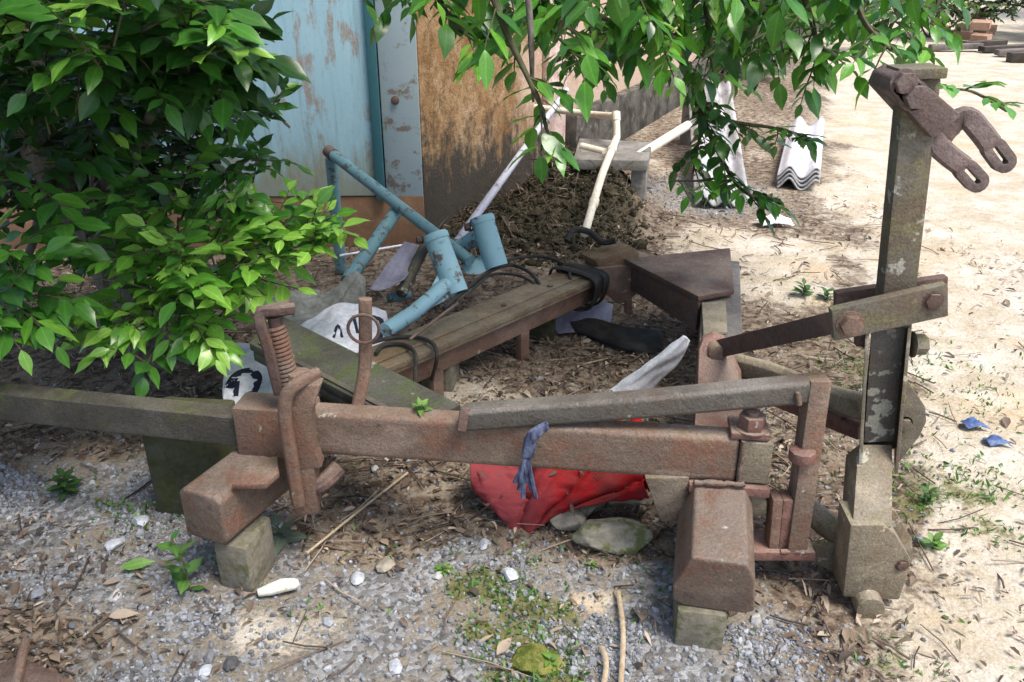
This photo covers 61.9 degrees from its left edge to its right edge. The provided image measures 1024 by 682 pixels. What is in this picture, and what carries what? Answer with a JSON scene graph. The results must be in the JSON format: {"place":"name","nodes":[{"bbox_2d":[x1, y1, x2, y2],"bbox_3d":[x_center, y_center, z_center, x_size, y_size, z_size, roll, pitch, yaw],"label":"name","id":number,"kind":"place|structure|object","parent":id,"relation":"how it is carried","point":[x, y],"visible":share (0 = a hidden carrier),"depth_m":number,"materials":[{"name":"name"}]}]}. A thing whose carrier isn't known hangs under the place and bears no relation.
{"place":"outdoors","nodes":[
{"label":"outdoors","id":0,"kind":"place"},
{"bbox_2d":[0,0,709,249],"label":"house","id":1,"kind":"structure","parent":0,"point":[415,126],"depth_m":4.64,"materials":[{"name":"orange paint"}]},
{"bbox_2d":[70,0,384,199],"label":"door","id":2,"kind":"structure","parent":1,"relation":"in","point":[339,108],"depth_m":4.47,"materials":[{"name":"blue metal"}]},
{"bbox_2d":[534,104,620,236],"bbox_3d":[0.471,-1.124,5.160,0.446,0.457,1.792,-3,25,-6],"label":"drain pipe","id":3,"kind":"object","parent":1,"relation":"attached to","point":[614,116],"visible":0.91,"depth_m":4.93,"materials":[{"name":"beige plastic"}]},
{"bbox_2d":[0,158,1006,681],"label":"gravel","id":4,"kind":"structure","parent":0,"point":[24,480],"depth_m":2.18,"materials":[{"name":"grey gravel"}]},
{"bbox_2d":[133,515,149,526],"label":"pebble","id":5,"kind":"object","parent":4,"relation":"on","point":[139,520],"visible":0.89,"depth_m":2.51,"materials":[{"name":"white stone"}]},
{"bbox_2d":[197,664,212,676],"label":"pebble","id":6,"kind":"object","parent":4,"relation":"on","point":[205,669],"visible":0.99,"depth_m":1.99,"materials":[{"name":"white stone"}]},
{"bbox_2d":[270,511,310,556],"bbox_3d":[-0.669,0.543,2.438,0.142,0.065,0.134,20,32,36],"label":"weed","id":7,"kind":"object","parent":4,"relation":"on","point":[279,540],"visible":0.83,"depth_m":2.44,"materials":[{"name":"green plant"}]},
{"bbox_2d":[497,637,511,654],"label":"fallen leaf","id":8,"kind":"object","parent":4,"relation":"on","point":[503,646],"visible":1,"depth_m":2.06,"materials":[{"name":"beige plant"}]},
{"bbox_2d":[501,567,518,581],"bbox_3d":[-0.006,0.631,2.300,0.036,0.031,0.052,-14,28,-27],"label":"pebble","id":9,"kind":"object","parent":4,"relation":"on","point":[510,574],"visible":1,"depth_m":2.29,"materials":[{"name":"white stone"}]},
{"bbox_2d":[600,646,608,681],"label":"stick","id":10,"kind":"object","parent":4,"relation":"on","point":[606,664],"visible":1,"depth_m":1.99,"materials":[{"name":"beige wood"}]},
{"bbox_2d":[0,0,1023,681],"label":"ground","id":11,"kind":"structure","parent":0,"point":[854,160],"depth_m":2.73,"materials":[{"name":"grey gravel"}]},
{"bbox_2d":[0,637,76,681],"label":"rusty bar","id":12,"kind":"object","parent":11,"relation":"on","point":[20,667],"visible":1,"depth_m":1.93,"materials":[{"name":"metal"}]},
{"bbox_2d":[44,467,85,500],"bbox_3d":[-1.383,0.440,2.642,0.108,0.080,0.118,0,25,0],"label":"weed","id":13,"kind":"object","parent":11,"relation":"on","point":[65,485],"visible":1,"depth_m":2.64,"materials":[{"name":"green plant"}]},
{"bbox_2d":[104,538,124,550],"bbox_3d":[-1.126,0.576,2.421,0.040,0.025,0.058,22,33,39],"label":"pebble","id":14,"kind":"object","parent":11,"relation":"on","point":[112,544],"visible":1,"depth_m":2.41,"materials":[{"name":"white stone"}]},
{"bbox_2d":[108,588,121,601],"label":"pebble","id":15,"kind":"object","parent":11,"relation":"on","point":[115,598],"visible":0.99,"depth_m":2.22,"materials":[{"name":"stone"}]},
{"bbox_2d":[109,608,138,618],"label":"fallen leaf","id":16,"kind":"object","parent":11,"relation":"on","point":[121,613],"visible":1,"depth_m":2.16,"materials":[{"name":"beige plant"}]},
{"bbox_2d":[120,558,154,569],"bbox_3d":[-1.018,0.606,2.320,0.089,0.015,0.032,-5,25,-10],"label":"fallen leaf","id":17,"kind":"object","parent":11,"relation":"on","point":[135,563],"visible":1,"depth_m":2.32,"materials":[{"name":"green plant"}]},
{"bbox_2d":[155,529,205,594],"bbox_3d":[-0.855,0.577,2.227,0.109,0.176,0.116,-17,30,-32],"label":"weed","id":18,"kind":"object","parent":11,"relation":"on","point":[180,577],"visible":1,"depth_m":2.22,"materials":[{"name":"green plant"}]},
{"bbox_2d":[0,0,370,396],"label":"leafy tree","id":19,"kind":"object","parent":11,"relation":"on","point":[177,68],"visible":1,"depth_m":2.62,"materials":[{"name":"green plant"}]},
{"bbox_2d":[142,397,237,514],"bbox_3d":[-0.951,0.351,2.573,0.226,0.328,0.161,2,25,5],"label":"support block","id":20,"kind":"object","parent":11,"relation":"on","point":[175,466],"depth_m":2.50,"materials":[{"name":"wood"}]},
{"bbox_2d":[214,515,275,591],"bbox_3d":[-0.713,0.570,2.301,0.099,0.162,0.158,6,26,12],"label":"support block","id":21,"kind":"object","parent":11,"relation":"on","point":[246,558],"depth_m":2.25,"materials":[{"name":"stone"}]},
{"bbox_2d":[257,578,299,596],"bbox_3d":[-0.613,0.644,2.239,0.108,0.036,0.036,-9,26,-18],"label":"stone","id":22,"kind":"object","parent":11,"relation":"on","point":[281,585],"visible":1,"depth_m":2.23,"materials":[{"name":"white stone"}]},
{"bbox_2d":[334,609,347,617],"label":"pebble","id":23,"kind":"object","parent":11,"relation":"on","point":[340,613],"visible":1,"depth_m":2.17,"materials":[{"name":"stone"}]},
{"bbox_2d":[306,472,407,553],"bbox_3d":[-0.450,0.502,2.541,0.012,0.013,0.462,14,28,28],"label":"stick","id":24,"kind":"object","parent":11,"relation":"on","point":[353,515],"visible":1,"depth_m":2.51,"materials":[{"name":"brown wood"}]},
{"bbox_2d":[350,571,364,584],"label":"pebble","id":25,"kind":"object","parent":11,"relation":"on","point":[357,577],"visible":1,"depth_m":2.29,"materials":[{"name":"white stone"}]},
{"bbox_2d":[339,244,401,256],"bbox_3d":[-0.713,-0.468,4.388,0.354,0.020,0.012,-11,27,-23],"label":"white rod","id":26,"kind":"object","parent":11,"relation":"on","point":[357,252],"visible":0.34,"depth_m":4.39,"materials":[{"name":"plastic"}]},
{"bbox_2d":[371,465,379,473],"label":"pebble","id":27,"kind":"object","parent":11,"relation":"on","point":[374,468],"visible":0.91,"depth_m":2.75,"materials":[{"name":"stone"}]},
{"bbox_2d":[380,537,388,544],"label":"fallen leaf","id":28,"kind":"object","parent":11,"relation":"on","point":[384,540],"visible":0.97,"depth_m":2.44,"materials":[{"name":"beige plant"}]},
{"bbox_2d":[375,556,394,573],"bbox_3d":[-0.350,0.614,2.341,0.057,0.031,0.056,-18,31,-34],"label":"pebble","id":29,"kind":"object","parent":11,"relation":"on","point":[385,564],"visible":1,"depth_m":2.33,"materials":[{"name":"stone"}]},
{"bbox_2d":[389,658,401,674],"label":"pebble","id":30,"kind":"object","parent":11,"relation":"on","point":[395,665],"visible":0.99,"depth_m":2.01,"materials":[{"name":"white stone"}]},
{"bbox_2d":[322,145,507,336],"bbox_3d":[-0.666,-0.379,3.701,1.243,0.659,0.775,20,31,36],"label":"blue tube frame","id":31,"kind":"object","parent":11,"relation":"on","point":[443,249],"visible":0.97,"depth_m":3.58,"materials":[{"name":"paint"}]},
{"bbox_2d":[222,302,387,403],"bbox_3d":[-0.710,0.040,3.010,0.686,0.143,0.409,-16,29,-31],"label":"white banner","id":32,"kind":"object","parent":31,"relation":"on","point":[329,323],"visible":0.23,"depth_m":3.04,"materials":[{"name":"fabric"}]},
{"bbox_2d":[263,271,365,324],"bbox_3d":[-0.747,-0.129,3.274,0.504,0.127,0.296,-15,29,-29],"label":"grey cloth","id":33,"kind":"object","parent":31,"relation":"on","point":[350,288],"visible":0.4,"depth_m":3.35,"materials":[{"name":"grey fabric"}]},
{"bbox_2d":[368,242,418,290],"bbox_3d":[-0.440,-0.300,3.387,0.108,0.099,0.351,9,26,18],"label":"plastic sheet","id":34,"kind":"object","parent":31,"relation":"attached to","point":[394,271],"visible":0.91,"depth_m":3.37,"materials":[{"name":"white plastic"}]},
{"bbox_2d":[432,571,442,579],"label":"pebble","id":35,"kind":"object","parent":11,"relation":"on","point":[437,575],"visible":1,"depth_m":2.30,"materials":[{"name":"stone"}]},
{"bbox_2d":[421,363,459,391],"bbox_3d":[-0.269,0.137,3.220,0.122,0.170,0.133,4,25,8],"label":"support block","id":36,"kind":"object","parent":11,"relation":"on","point":[451,375],"depth_m":3.16,"materials":[{"name":"concrete"}]},
{"bbox_2d":[434,563,454,575],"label":"weed","id":37,"kind":"object","parent":11,"relation":"on","point":[444,571],"visible":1,"depth_m":2.32,"materials":[{"name":"green plant"}]},
{"bbox_2d":[478,538,490,549],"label":"pebble","id":38,"kind":"object","parent":11,"relation":"on","point":[484,543],"visible":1,"depth_m":2.41,"materials":[{"name":"white stone"}]},
{"bbox_2d":[0,63,1016,618],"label":"implement frame","id":39,"kind":"object","parent":11,"relation":"on","point":[706,473],"visible":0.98,"depth_m":2.17,"materials":[{"name":"brown metal"}]},
{"bbox_2d":[250,316,459,410],"bbox_3d":[-0.524,0.096,2.531,0.862,0.093,0.183,20,32,37],"label":"mossy board","id":40,"kind":"object","parent":39,"relation":"on","point":[336,364],"visible":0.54,"depth_m":2.46,"materials":[{"name":"green wood"}]},
{"bbox_2d":[346,297,380,404],"bbox_3d":[-0.391,0.044,2.248,0.098,0.331,0.051,-6,26,-12],"label":"hitch pin","id":41,"kind":"object","parent":39,"relation":"on","point":[365,341],"visible":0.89,"depth_m":2.23,"materials":[{"name":"orange metal"}]},
{"bbox_2d":[373,342,417,382],"bbox_3d":[-0.368,0.082,2.910,0.221,0.103,0.122,19,31,35],"label":"cable","id":42,"kind":"object","parent":39,"relation":"hanging from","point":[407,346],"visible":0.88,"depth_m":2.90,"materials":[{"name":"black rubber"}]},
{"bbox_2d":[372,335,438,380],"bbox_3d":[-0.365,0.059,3.015,0.246,0.150,0.088,5,25,11],"label":"cable","id":43,"kind":"object","parent":39,"relation":"hanging from","point":[430,342],"visible":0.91,"depth_m":2.99,"materials":[{"name":"black rubber"}]},
{"bbox_2d":[412,397,432,416],"bbox_3d":[-0.237,0.173,2.247,0.054,0.033,0.067,-15,29,-30],"label":"weed","id":44,"kind":"object","parent":39,"relation":"on","point":[420,405],"visible":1,"depth_m":2.25,"materials":[{"name":"green plant"}]},
{"bbox_2d":[442,263,540,309],"bbox_3d":[-0.128,-0.193,3.500,0.518,0.103,0.271,-17,30,-32],"label":"cable","id":45,"kind":"object","parent":39,"relation":"hanging from","point":[472,284],"visible":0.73,"depth_m":3.54,"materials":[{"name":"black rubber"}]},
{"bbox_2d":[464,272,534,299],"bbox_3d":[-0.082,-0.154,3.533,0.344,0.200,0.193,-13,28,-26],"label":"cable","id":46,"kind":"object","parent":39,"relation":"hanging from","point":[469,293],"visible":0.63,"depth_m":3.54,"materials":[{"name":"black rubber"}]},
{"bbox_2d":[513,421,548,498],"bbox_3d":[0.049,0.307,2.167,0.092,0.218,0.030,-9,26,-18],"label":"blue rag","id":47,"kind":"object","parent":39,"relation":"hanging from","point":[523,476],"visible":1,"depth_m":2.16,"materials":[{"name":"blue fabric"}]},
{"bbox_2d":[507,255,571,279],"bbox_3d":[0.114,-0.319,3.706,0.396,0.048,0.214,11,27,21],"label":"cable","id":48,"kind":"object","parent":39,"relation":"on","point":[541,256],"visible":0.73,"depth_m":3.77,"materials":[{"name":"black rubber"}]},
{"bbox_2d":[549,226,616,311],"bbox_3d":[0.306,-0.305,3.662,0.250,0.320,0.229,15,29,29],"label":"rubber band","id":49,"kind":"object","parent":39,"relation":"attached to","point":[594,275],"visible":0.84,"depth_m":3.63,"materials":[{"name":"black rubber"}]},
{"bbox_2d":[0,163,1023,681],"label":"twig litter","id":50,"kind":"object","parent":11,"relation":"on","point":[560,357],"visible":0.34,"depth_m":2.74,"materials":[{"name":"brown wood"}]},
{"bbox_2d":[0,148,1023,681],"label":"leaf litter","id":51,"kind":"object","parent":11,"relation":"on","point":[98,638],"visible":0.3,"depth_m":2.51,"materials":[{"name":"brown plant"}]},
{"bbox_2d":[39,335,1023,681],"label":"moss tufts","id":52,"kind":"object","parent":11,"relation":"on","point":[533,591],"visible":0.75,"depth_m":2.36,"materials":[{"name":"green plant"}]},
{"bbox_2d":[509,643,567,676],"bbox_3d":[0.060,0.773,2.032,0.148,0.088,0.097,0,25,0],"label":"moss mound","id":53,"kind":"object","parent":11,"relation":"on","point":[528,658],"visible":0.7,"depth_m":2.00,"materials":[{"name":"green plant"}]},
{"bbox_2d":[541,650,559,669],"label":"weed","id":54,"kind":"object","parent":53,"relation":"on","point":[550,657],"visible":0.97,"depth_m":2.00,"materials":[{"name":"green plant"}]},
{"bbox_2d":[529,318,555,340],"bbox_3d":[0.126,-0.121,3.713,0.132,0.220,0.175,3,25,6],"label":"support block","id":55,"kind":"object","parent":11,"relation":"on","point":[544,330],"depth_m":3.65,"materials":[{"name":"wood"}]},
{"bbox_2d":[425,144,660,268],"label":"dry roots","id":56,"kind":"object","parent":11,"relation":"on","point":[541,191],"visible":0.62,"depth_m":4.95,"materials":[{"name":"brown plant"}]},
{"bbox_2d":[423,148,678,266],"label":"soil clods","id":57,"kind":"object","parent":11,"relation":"on","point":[569,213],"visible":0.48,"depth_m":4.92,"materials":[{"name":"brown soil"}]},
{"bbox_2d":[453,87,568,240],"bbox_3d":[0.065,-1.120,5.022,0.042,0.361,2.539,6,26,13],"label":"steel pole","id":58,"kind":"object","parent":57,"relation":"on","point":[480,209],"visible":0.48,"depth_m":4.58,"materials":[{"name":"white metal"}]},
{"bbox_2d":[470,418,649,532],"bbox_3d":[0.138,0.399,2.528,0.527,0.288,0.303,0,25,0],"label":"red cloth","id":59,"kind":"object","parent":11,"relation":"on","point":[554,499],"visible":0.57,"depth_m":2.48,"materials":[{"name":"red fabric"}]},
{"bbox_2d":[477,466,648,530],"bbox_3d":[0.153,0.411,2.501,0.518,0.246,0.224,3,25,6],"label":"leaf debris","id":60,"kind":"object","parent":59,"relation":"on","point":[550,474],"visible":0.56,"depth_m":2.48,"materials":[{"name":"brown plant"}]},
{"bbox_2d":[549,508,586,530],"bbox_3d":[0.162,0.517,2.496,0.112,0.083,0.105,0,25,0],"label":"stone","id":61,"kind":"object","parent":11,"relation":"on","point":[567,520],"visible":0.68,"depth_m":2.46,"materials":[{"name":"grey stone"}]},
{"bbox_2d":[555,300,612,333],"bbox_3d":[0.321,-0.119,3.784,0.285,0.089,0.248,0,25,0],"label":"plastic sheet","id":62,"kind":"object","parent":11,"relation":"on","point":[602,310],"visible":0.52,"depth_m":3.75,"materials":[{"name":"grey plastic"}]},
{"bbox_2d":[566,357,607,369],"bbox_3d":[0.261,0.104,3.395,0.309,0.013,0.011,-16,29,-30],"label":"stick","id":63,"kind":"object","parent":11,"relation":"on","point":[594,361],"visible":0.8,"depth_m":3.44,"materials":[{"name":"brown wood"}]},
{"bbox_2d":[585,560,597,567],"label":"weed","id":64,"kind":"object","parent":11,"relation":"on","point":[592,563],"visible":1,"depth_m":2.34,"materials":[{"name":"green plant"}]},
{"bbox_2d":[580,502,605,518],"bbox_3d":[0.203,0.496,2.558,0.171,0.114,0.154,0,25,0],"label":"stone","id":65,"kind":"object","parent":11,"relation":"on","point":[587,510],"visible":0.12,"depth_m":2.49,"materials":[{"name":"grey stone"}]},
{"bbox_2d":[573,138,650,201],"bbox_3d":[0.633,-0.996,5.371,0.471,0.425,0.603,3,25,7],"label":"bench","id":66,"kind":"object","parent":11,"relation":"on","point":[627,156],"visible":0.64,"depth_m":5.10,"materials":[{"name":"grey concrete"}]},
{"bbox_2d":[579,143,606,153],"bbox_3d":[0.499,-1.175,5.234,0.046,0.046,0.205,-19,31,-34],"label":"branch pipe","id":67,"kind":"object","parent":66,"relation":"on","point":[592,148],"visible":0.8,"depth_m":5.21,"materials":[{"name":"beige plastic"}]},
{"bbox_2d":[637,121,691,153],"bbox_3d":[1.013,-1.337,5.666,0.062,0.061,1.116,12,27,24],"label":"plastic pipe","id":68,"kind":"object","parent":66,"relation":"on","point":[667,137],"visible":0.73,"depth_m":5.67,"materials":[{"name":"white plastic"}]},
{"bbox_2d":[572,517,652,555],"bbox_3d":[0.281,0.547,2.415,0.224,0.111,0.111,0,25,0],"label":"stone","id":69,"kind":"object","parent":11,"relation":"on","point":[618,535],"visible":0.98,"depth_m":2.37,"materials":[{"name":"grey stone"}]},
{"bbox_2d":[570,318,661,353],"bbox_3d":[0.430,-0.021,3.614,0.408,0.074,0.180,7,26,14],"label":"rubber strip","id":70,"kind":"object","parent":11,"relation":"on","point":[637,340],"visible":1,"depth_m":3.59,"materials":[{"name":"black rubber"}]},
{"bbox_2d":[616,591,625,681],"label":"stick","id":71,"kind":"object","parent":11,"relation":"on","point":[623,641],"visible":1,"depth_m":2.06,"materials":[{"name":"beige wood"}]},
{"bbox_2d":[608,492,652,504],"bbox_3d":[0.346,0.444,2.519,0.142,0.084,0.115,8,26,17],"label":"stone","id":72,"kind":"object","parent":11,"relation":"on","point":[646,501],"visible":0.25,"depth_m":2.47,"materials":[{"name":"grey stone"}]},
{"bbox_2d":[608,335,689,391],"bbox_3d":[0.487,0.102,3.110,0.295,0.321,0.060,10,27,20],"label":"plastic strip","id":73,"kind":"object","parent":11,"relation":"on","point":[652,373],"visible":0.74,"depth_m":3.08,"materials":[{"name":"white plastic"}]},
{"bbox_2d":[680,95,690,144],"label":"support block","id":74,"kind":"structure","parent":11,"relation":"on","point":[685,138],"depth_m":7.17,"materials":[{"name":"grey concrete"}]},
{"bbox_2d":[363,0,1023,235],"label":"overhanging tree","id":75,"kind":"object","parent":11,"relation":"on","point":[623,36],"visible":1,"depth_m":2.47,"materials":[{"name":"green plant"}]},
{"bbox_2d":[672,587,726,649],"bbox_3d":[0.466,0.663,2.137,0.121,0.132,0.203,4,25,9],"label":"support block","id":76,"kind":"object","parent":11,"relation":"on","point":[702,627],"depth_m":2.04,"materials":[{"name":"concrete"}]},
{"bbox_2d":[687,78,748,206],"bbox_3d":[1.496,-1.541,6.320,0.340,0.532,2.115,3,25,7],"label":"roofing sheet","id":77,"kind":"object","parent":11,"relation":"on","point":[735,164],"visible":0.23,"depth_m":6.08,"materials":[{"name":"white metal"}]},
{"bbox_2d":[701,1,792,74],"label":"bush","id":78,"kind":"object","parent":11,"relation":"on","point":[723,39],"visible":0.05,"depth_m":10.58,"materials":[{"name":"green plant"}]},
{"bbox_2d":[750,613,760,622],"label":"pebble","id":79,"kind":"object","parent":11,"relation":"on","point":[755,618],"visible":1,"depth_m":2.14,"materials":[{"name":"stone"}]},
{"bbox_2d":[754,214,794,226],"bbox_3d":[1.588,-0.739,5.170,0.223,0.071,0.128,0,25,0],"label":"paper scrap","id":80,"kind":"object","parent":11,"relation":"on","point":[781,219],"visible":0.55,"depth_m":5.13,"materials":[{"name":"white paper"}]},
{"bbox_2d":[532,153,1023,681],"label":"dry straw","id":81,"kind":"object","parent":11,"relation":"on","point":[848,631],"visible":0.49,"depth_m":2.29,"materials":[{"name":"brown plant"}]},
{"bbox_2d":[776,175,819,190],"bbox_3d":[2.252,-1.440,6.616,0.280,0.118,1.751,8,26,17],"label":"roofing sheet","id":82,"kind":"object","parent":11,"relation":"on","point":[799,188],"visible":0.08,"depth_m":5.88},
{"bbox_2d":[777,132,823,186],"bbox_3d":[2.257,-1.469,6.616,0.280,0.118,1.751,8,26,17],"label":"roofing sheet","id":83,"kind":"object","parent":82,"relation":"on","point":[787,173],"visible":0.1,"depth_m":5.88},
{"bbox_2d":[776,167,819,182],"bbox_3d":[2.252,-1.498,6.616,0.280,0.118,1.751,8,26,17],"label":"roofing sheet","id":84,"kind":"object","parent":83,"relation":"on","point":[798,179],"visible":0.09,"depth_m":5.88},
{"bbox_2d":[777,116,823,178],"bbox_3d":[2.257,-1.526,6.615,0.280,0.118,1.751,8,26,17],"label":"roofing sheet","id":85,"kind":"object","parent":84,"relation":"on","point":[799,161],"visible":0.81,"depth_m":6.33,"materials":[{"name":"white metal"}]},
{"bbox_2d":[791,277,813,295],"bbox_3d":[1.404,-0.254,4.108,0.123,0.080,0.110,0,25,0],"label":"weed","id":86,"kind":"object","parent":11,"relation":"on","point":[805,288],"visible":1,"depth_m":4.11,"materials":[{"name":"green plant"}]},
{"bbox_2d":[755,0,878,52],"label":"bush","id":87,"kind":"object","parent":11,"relation":"on","point":[819,21],"depth_m":13.05,"materials":[{"name":"green plant"}]},
{"bbox_2d":[816,286,833,299],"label":"weed","id":88,"kind":"object","parent":11,"relation":"on","point":[826,292],"visible":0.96,"depth_m":4.08,"materials":[{"name":"green plant"}]},
{"bbox_2d":[915,485,938,505],"bbox_3d":[1.260,0.473,2.581,0.065,0.062,0.069,0,25,0],"label":"weed","id":89,"kind":"object","parent":11,"relation":"on","point":[929,495],"visible":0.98,"depth_m":2.58,"materials":[{"name":"green plant"}]},
{"bbox_2d":[918,531,948,549],"bbox_3d":[1.182,0.560,2.399,0.076,0.047,0.071,21,32,37],"label":"weed","id":90,"kind":"object","parent":11,"relation":"on","point":[936,542],"visible":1,"depth_m":2.40,"materials":[{"name":"green plant"}]},
{"bbox_2d":[864,0,1008,37],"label":"bush","id":91,"kind":"object","parent":11,"relation":"on","point":[957,11],"visible":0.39,"depth_m":15.01,"materials":[{"name":"green plant"}]},
{"bbox_2d":[928,43,983,50],"bbox_3d":[6.976,-4.628,13.416,0.782,0.110,0.180,1,25,3],"label":"plank","id":92,"kind":"object","parent":11,"relation":"on","point":[938,47],"visible":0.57,"depth_m":13.35,"materials":[{"name":"grey wood"}]},
{"bbox_2d":[954,23,972,30],"bbox_3d":[8.845,-6.135,16.683,0.160,0.130,0.300,-19,31,-34],"label":"hollow brick","id":93,"kind":"object","parent":11,"relation":"on","point":[963,27],"visible":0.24,"depth_m":16.62,"materials":[{"name":"orange brick"}]},
{"bbox_2d":[957,31,977,39],"bbox_3d":[8.064,-5.411,15.129,0.162,0.132,0.300,-18,31,-34],"label":"hollow brick","id":94,"kind":"object","parent":11,"relation":"on","point":[965,35],"visible":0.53,"depth_m":15.07,"materials":[{"name":"orange brick"}]},
{"bbox_2d":[961,416,990,429],"bbox_3d":[1.627,0.290,3.002,0.087,0.024,0.065,0,25,0],"label":"plastic scrap","id":95,"kind":"object","parent":11,"relation":"on","point":[971,422],"visible":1,"depth_m":2.99,"materials":[{"name":"blue plastic"}]},
{"bbox_2d":[970,33,991,40],"bbox_3d":[8.098,-5.228,14.738,0.178,0.154,0.300,-17,30,-32],"label":"hollow brick","id":96,"kind":"object","parent":11,"relation":"on","point":[979,36],"visible":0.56,"depth_m":14.68,"materials":[{"name":"orange brick"}]},
{"bbox_2d":[969,19,991,30],"bbox_3d":[7.896,-5.325,14.377,0.300,0.163,0.184,16,30,31],"label":"hollow brick","id":97,"kind":"object","parent":96,"relation":"on","point":[980,24],"visible":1,"depth_m":14.33,"materials":[{"name":"orange brick"}]},
{"bbox_2d":[973,30,992,33],"bbox_3d":[8.458,-5.513,15.348,0.172,0.145,0.300,-8,26,-16],"label":"hollow brick","id":98,"kind":"object","parent":11,"relation":"on","point":[986,32],"visible":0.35,"depth_m":15.23,"materials":[{"name":"orange brick"}]},
{"bbox_2d":[947,0,1023,21],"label":"bush","id":99,"kind":"object","parent":11,"relation":"on","point":[1014,7],"visible":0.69,"depth_m":15.22,"materials":[{"name":"green plant"}]},
{"bbox_2d":[963,39,1007,45],"bbox_3d":[7.685,-4.842,13.873,0.645,0.109,0.180,1,25,3],"label":"plank","id":100,"kind":"object","parent":11,"relation":"on","point":[995,42],"visible":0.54,"depth_m":13.79,"materials":[{"name":"wood"}]},
{"bbox_2d":[989,28,995,34],"bbox_3d":[8.873,-5.804,15.972,0.170,0.142,0.300,-7,26,-15],"label":"hollow brick","id":101,"kind":"object","parent":11,"relation":"on","point":[993,30],"visible":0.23,"depth_m":15.84,"materials":[{"name":"orange brick"}]},
{"bbox_2d":[982,434,1012,446],"bbox_3d":[1.646,0.337,2.899,0.086,0.022,0.065,0,25,0],"label":"plastic scrap","id":102,"kind":"object","parent":11,"relation":"on","point":[993,440],"visible":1,"depth_m":2.88,"materials":[{"name":"blue plastic"}]},
{"bbox_2d":[978,44,1023,51],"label":"plank","id":103,"kind":"object","parent":11,"relation":"on","point":[989,48],"visible":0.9,"depth_m":13.16,"materials":[{"name":"grey wood"}]},
{"bbox_2d":[994,48,1023,55],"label":"plank","id":104,"kind":"object","parent":11,"relation":"on","point":[1000,52],"visible":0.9,"depth_m":12.73,"materials":[{"name":"grey wood"}]},
{"bbox_2d":[1006,51,1023,62],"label":"plank","id":105,"kind":"object","parent":11,"relation":"on","point":[1015,57],"visible":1,"depth_m":12.16,"materials":[{"name":"grey wood"}]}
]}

